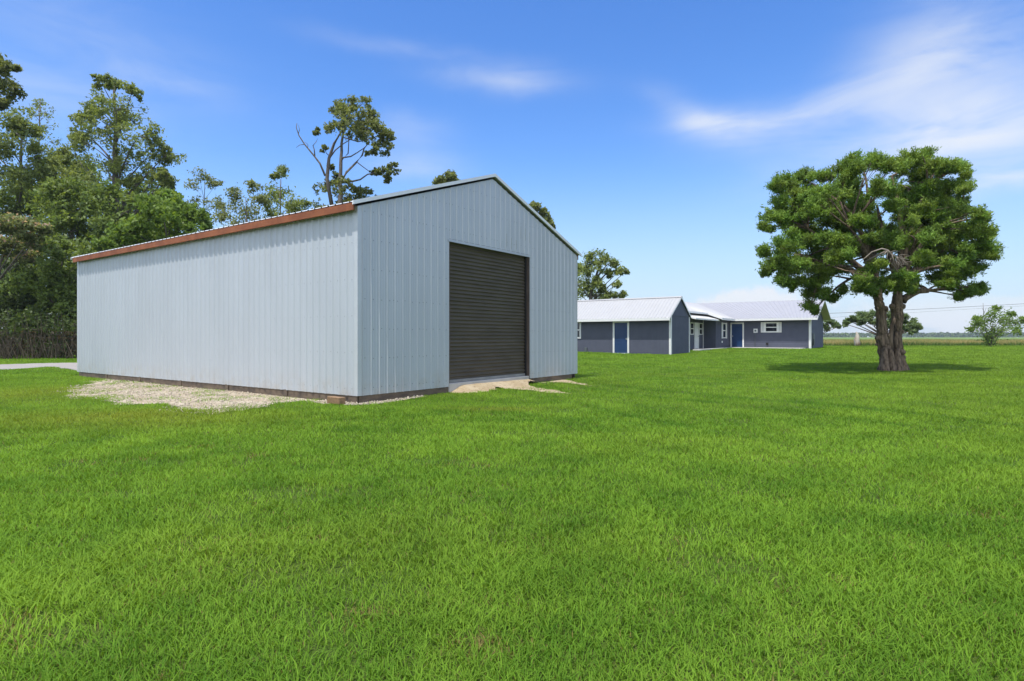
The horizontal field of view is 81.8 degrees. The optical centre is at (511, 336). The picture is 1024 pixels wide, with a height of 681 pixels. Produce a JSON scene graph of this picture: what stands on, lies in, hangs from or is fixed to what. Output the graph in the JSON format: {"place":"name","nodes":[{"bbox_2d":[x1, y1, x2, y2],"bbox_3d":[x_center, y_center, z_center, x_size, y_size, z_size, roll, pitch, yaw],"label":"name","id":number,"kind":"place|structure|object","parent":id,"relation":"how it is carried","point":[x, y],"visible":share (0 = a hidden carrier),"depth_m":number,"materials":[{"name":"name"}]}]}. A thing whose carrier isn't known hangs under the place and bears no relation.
{"place":"outdoors","nodes":[
{"label":"outdoors","id":0,"kind":"place"},
{"bbox_2d":[0,363,76,370],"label":"driveway","id":1,"kind":"structure","parent":0,"point":[71,366],"depth_m":27.90,"materials":[{"name":"concrete"}]},
{"bbox_2d":[0,340,1023,680],"bbox_3d":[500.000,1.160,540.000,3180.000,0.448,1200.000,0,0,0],"label":"ground","id":2,"kind":"structure","parent":0,"point":[314,650],"depth_m":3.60,"materials":[{"name":"green plant"}]},
{"bbox_2d":[0,53,27,110],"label":"pine tree","id":3,"kind":"object","parent":2,"relation":"on","point":[7,67],"visible":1,"depth_m":42.20,"materials":[{"name":"green plant"}]},
{"bbox_2d":[0,258,51,353],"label":"broadleaf tree","id":4,"kind":"object","parent":2,"relation":"on","point":[6,302],"visible":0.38,"depth_m":39.44,"materials":[{"name":"green plant"}]},
{"bbox_2d":[0,212,54,279],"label":"mimosa tree","id":5,"kind":"object","parent":2,"relation":"on","point":[10,226],"visible":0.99,"depth_m":36.34,"materials":[{"name":"green plant"}]},
{"bbox_2d":[0,297,76,358],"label":"hedge","id":6,"kind":"object","parent":2,"relation":"on","point":[41,347],"visible":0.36,"depth_m":36.53,"materials":[{"name":"green plant"}]},
{"bbox_2d":[14,97,68,222],"bbox_3d":[-41.284,-10.016,51.835,7.848,23.110,4.058,0,0,42],"label":"broadleaf tree","id":7,"kind":"object","parent":2,"relation":"on","point":[36,105],"visible":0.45,"depth_m":52.41,"materials":[{"name":"green plant"}]},
{"bbox_2d":[0,103,86,353],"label":"broadleaf tree","id":8,"kind":"object","parent":2,"relation":"on","point":[17,127],"visible":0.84,"depth_m":44.32,"materials":[{"name":"green plant"}]},
{"bbox_2d":[0,232,108,357],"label":"broadleaf tree","id":9,"kind":"object","parent":2,"relation":"on","point":[53,284],"visible":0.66,"depth_m":37.59,"materials":[{"name":"green plant"}]},
{"bbox_2d":[0,145,131,336],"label":"broadleaf tree","id":10,"kind":"object","parent":2,"relation":"on","point":[23,201],"visible":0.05,"depth_m":55.92,"materials":[{"name":"green plant"}]},
{"bbox_2d":[0,234,151,354],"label":"undergrowth","id":11,"kind":"object","parent":2,"relation":"on","point":[69,259],"visible":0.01,"depth_m":42.95,"materials":[{"name":"green plant"}]},
{"bbox_2d":[0,175,161,354],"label":"broadleaf tree","id":12,"kind":"object","parent":2,"relation":"on","point":[58,212],"visible":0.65,"depth_m":41.70,"materials":[{"name":"green plant"}]},
{"bbox_2d":[50,72,186,219],"bbox_3d":[-32.792,-10.160,48.099,14.452,23.456,7.332,0,0,38],"label":"broadleaf tree","id":13,"kind":"object","parent":2,"relation":"on","point":[91,114],"visible":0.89,"depth_m":46.64,"materials":[{"name":"green plant"}]},
{"bbox_2d":[89,172,198,231],"bbox_3d":[-34.586,-7.028,56.152,11.845,17.127,8.335,0,0,31],"label":"broadleaf tree","id":14,"kind":"object","parent":2,"relation":"on","point":[143,187],"visible":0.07,"depth_m":54.68,"materials":[{"name":"green plant"}]},
{"bbox_2d":[89,186,212,251],"bbox_3d":[-24.299,-4.406,38.584,8.373,11.901,6.320,0,0,0],"label":"broadleaf tree","id":15,"kind":"object","parent":2,"relation":"on","point":[174,210],"visible":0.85,"depth_m":38.19,"materials":[{"name":"green plant"}]},
{"bbox_2d":[53,379,321,413],"bbox_3d":[-9.204,1.350,14.508,12.387,0.086,3.153,0,0,35],"label":"gravel patch","id":16,"kind":"object","parent":2,"relation":"on","point":[145,394],"visible":0.84,"depth_m":13.60,"materials":[{"name":"beige gravel"}]},
{"bbox_2d":[184,166,223,224],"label":"broadleaf tree","id":17,"kind":"object","parent":2,"relation":"on","point":[216,183],"visible":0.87,"depth_m":49.50,"materials":[{"name":"green plant"}]},
{"bbox_2d":[212,178,271,226],"bbox_3d":[-22.056,-5.460,48.267,4.447,13.965,5.948,0,0,-25],"label":"broadleaf tree","id":18,"kind":"object","parent":2,"relation":"on","point":[223,215],"visible":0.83,"depth_m":47.77,"materials":[{"name":"green plant"}]},
{"bbox_2d":[256,164,312,218],"bbox_3d":[-19.125,-6.649,48.827,5.083,16.328,6.017,0,0,0],"label":"broadleaf tree","id":19,"kind":"object","parent":2,"relation":"on","point":[277,196],"visible":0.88,"depth_m":49.43,"materials":[{"name":"green plant"}]},
{"bbox_2d":[71,173,581,402],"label":"metal barn","id":20,"kind":"structure","parent":2,"relation":"on","point":[447,287],"depth_m":14.79,"materials":[{"name":"grey metal"}]},
{"bbox_2d":[450,242,524,382],"bbox_3d":[-0.612,-0.597,15.881,0.051,3.465,3.384,0,0,35],"label":"roll up door","id":21,"kind":"structure","parent":20,"relation":"in","point":[487,289],"depth_m":15.76,"materials":[{"name":"brown metal"}]},
{"bbox_2d":[296,94,401,208],"bbox_3d":[-12.307,-8.840,46.174,7.761,20.768,5.230,0,0,33],"label":"pine tree","id":22,"kind":"object","parent":2,"relation":"on","point":[358,126],"visible":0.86,"depth_m":45.77,"materials":[{"name":"green plant"}]},
{"bbox_2d":[314,395,423,404],"bbox_3d":[-2.881,1.352,12.537,2.529,0.077,1.306,0,0,-25],"label":"gravel strip","id":23,"kind":"object","parent":2,"relation":"on","point":[374,401],"visible":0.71,"depth_m":12.34,"materials":[{"name":"stone"}]},
{"bbox_2d":[327,396,344,404],"bbox_3d":[-3.570,1.288,12.001,0.420,0.140,0.150,0,0,38],"label":"timber block","id":24,"kind":"object","parent":23,"relation":"on","point":[336,399],"depth_m":11.91,"materials":[{"name":"beige wood"}]},
{"bbox_2d":[432,169,458,184],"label":"pine tree","id":25,"kind":"object","parent":2,"relation":"on","point":[450,176],"visible":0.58,"depth_m":49.30,"materials":[{"name":"green plant"}]},
{"bbox_2d":[9,332,1023,336],"bbox_3d":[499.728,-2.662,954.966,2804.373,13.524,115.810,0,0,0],"label":"woods","id":26,"kind":"object","parent":2,"relation":"on","point":[920,334],"visible":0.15,"depth_m":913.05,"materials":[{"name":"green plant"}]},
{"bbox_2d":[529,200,555,228],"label":"pine tree","id":27,"kind":"object","parent":2,"relation":"on","point":[543,213],"visible":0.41,"depth_m":53.51,"materials":[{"name":"green plant"}]},
{"bbox_2d":[577,248,629,299],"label":"oak tree","id":28,"kind":"object","parent":2,"relation":"on","point":[596,282],"visible":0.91,"depth_m":59.24,"materials":[{"name":"green plant"}]},
{"bbox_2d":[577,296,690,354],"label":"garden shed","id":29,"kind":"structure","parent":2,"relation":"on","point":[653,325],"depth_m":38.87,"materials":[{"name":"metal"}]},
{"bbox_2d":[577,322,580,337],"bbox_3d":[4.374,-0.474,40.920,0.905,1.180,0.055,0,0,35],"label":"window","id":30,"kind":"structure","parent":29,"relation":"in","point":[578,323],"depth_m":40.74,"materials":[{"name":"white paint"}]},
{"bbox_2d":[613,321,628,352],"bbox_3d":[7.161,0.036,38.915,1.157,2.160,0.090,0,0,35],"label":"door","id":31,"kind":"structure","parent":29,"relation":"in","point":[620,328],"depth_m":38.91,"materials":[{"name":"blue paint"}]},
{"bbox_2d":[685,300,830,349],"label":"ranch house","id":32,"kind":"structure","parent":2,"relation":"on","point":[783,324],"depth_m":49.22,"materials":[{"name":"metal"}]},
{"bbox_2d":[690,322,693,334],"bbox_3d":[13.939,-0.635,45.805,0.055,0.950,0.809,0,0,35],"label":"window","id":33,"kind":"structure","parent":32,"relation":"in","point":[691,323],"depth_m":45.73,"materials":[{"name":"white paint"}]},
{"bbox_2d":[694,322,698,348],"bbox_3d":[14.587,-0.090,46.678,0.090,2.060,1.059,0,0,35],"label":"door","id":34,"kind":"structure","parent":32,"relation":"in","point":[696,325],"depth_m":46.70,"materials":[{"name":"white paint"}]},
{"bbox_2d":[699,323,702,334],"bbox_3d":[15.178,-0.635,47.562,0.055,0.950,0.808,0,0,35],"label":"window","id":35,"kind":"structure","parent":32,"relation":"in","point":[700,324],"depth_m":47.57,"materials":[{"name":"white paint"}]},
{"bbox_2d":[723,323,725,337],"bbox_3d":[17.788,-0.520,49.555,0.055,1.280,0.992,0,0,35],"label":"window","id":36,"kind":"structure","parent":32,"relation":"in","point":[724,324],"depth_m":49.63,"materials":[{"name":"white paint"}]},
{"bbox_2d":[730,322,743,346],"bbox_3d":[19.282,-0.150,50.623,1.112,2.140,0.090,0,0,35],"label":"door","id":37,"kind":"structure","parent":32,"relation":"in","point":[736,329],"depth_m":50.64,"materials":[{"name":"blue paint"}]},
{"bbox_2d":[765,322,777,331],"bbox_3d":[21.506,-0.790,49.081,1.039,0.860,0.055,0,0,35],"label":"window","id":38,"kind":"structure","parent":32,"relation":"in","point":[769,326],"depth_m":49.07,"materials":[{"name":"white paint"}]},
{"bbox_2d":[823,319,841,333],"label":"cedar tree","id":39,"kind":"object","parent":2,"relation":"on","point":[834,323],"visible":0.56,"depth_m":73.46,"materials":[{"name":"green plant"}]},
{"bbox_2d":[854,332,859,345],"bbox_3d":[35.598,0.277,61.007,0.587,1.577,0.578,0,0,24],"label":"tree snag","id":40,"kind":"object","parent":2,"relation":"on","point":[857,340],"visible":0.92,"depth_m":60.85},
{"bbox_2d":[754,145,1007,370],"bbox_3d":[15.023,-3.229,24.292,12.039,9.579,7.125,0,0,-22],"label":"oak tree","id":41,"kind":"object","parent":2,"relation":"on","point":[929,232],"visible":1,"depth_m":22.90,"materials":[{"name":"green plant"}]},
{"bbox_2d":[842,308,922,335],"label":"tree","id":42,"kind":"object","parent":2,"relation":"on","point":[911,327],"visible":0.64,"depth_m":55.82,"materials":[{"name":"green plant"}]},
{"bbox_2d":[964,304,1023,346],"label":"shrub","id":43,"kind":"object","parent":2,"relation":"on","point":[977,322],"visible":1,"depth_m":53.76,"materials":[{"name":"green plant"}]},
{"bbox_2d":[0,0,1023,336],"label":"sky","id":44,"kind":"structure","parent":0,"point":[651,134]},
{"bbox_2d":[451,379,590,392],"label":"sand track","id":45,"kind":"structure","parent":0,"point":[487,386],"depth_m":15.52,"materials":[{"name":"beige sand"}]},
{"bbox_2d":[693,347,804,350],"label":"patio","id":46,"kind":"structure","parent":0,"point":[741,347],"depth_m":47.45,"materials":[{"name":"concrete"}]},
{"bbox_2d":[823,337,1023,345],"bbox_3d":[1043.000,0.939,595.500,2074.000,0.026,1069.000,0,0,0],"label":"field","id":47,"kind":"structure","parent":0,"point":[937,338],"depth_m":326.86,"materials":[{"name":"green plant"}]},
{"bbox_2d":[823,337,1023,345],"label":"dry weeds","id":48,"kind":"object","parent":47,"relation":"on","point":[916,341],"visible":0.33,"depth_m":63.84,"materials":[{"name":"beige plant"}]},
{"bbox_2d":[845,304,1012,312],"bbox_3d":[44.251,-2.983,58.999,30.197,1.607,0.030,0,0,-11],"label":"power line","id":49,"kind":"object","parent":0,"point":[935,308],"visible":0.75,"depth_m":58.51,"materials":[{"name":"grey metal"}]}
]}

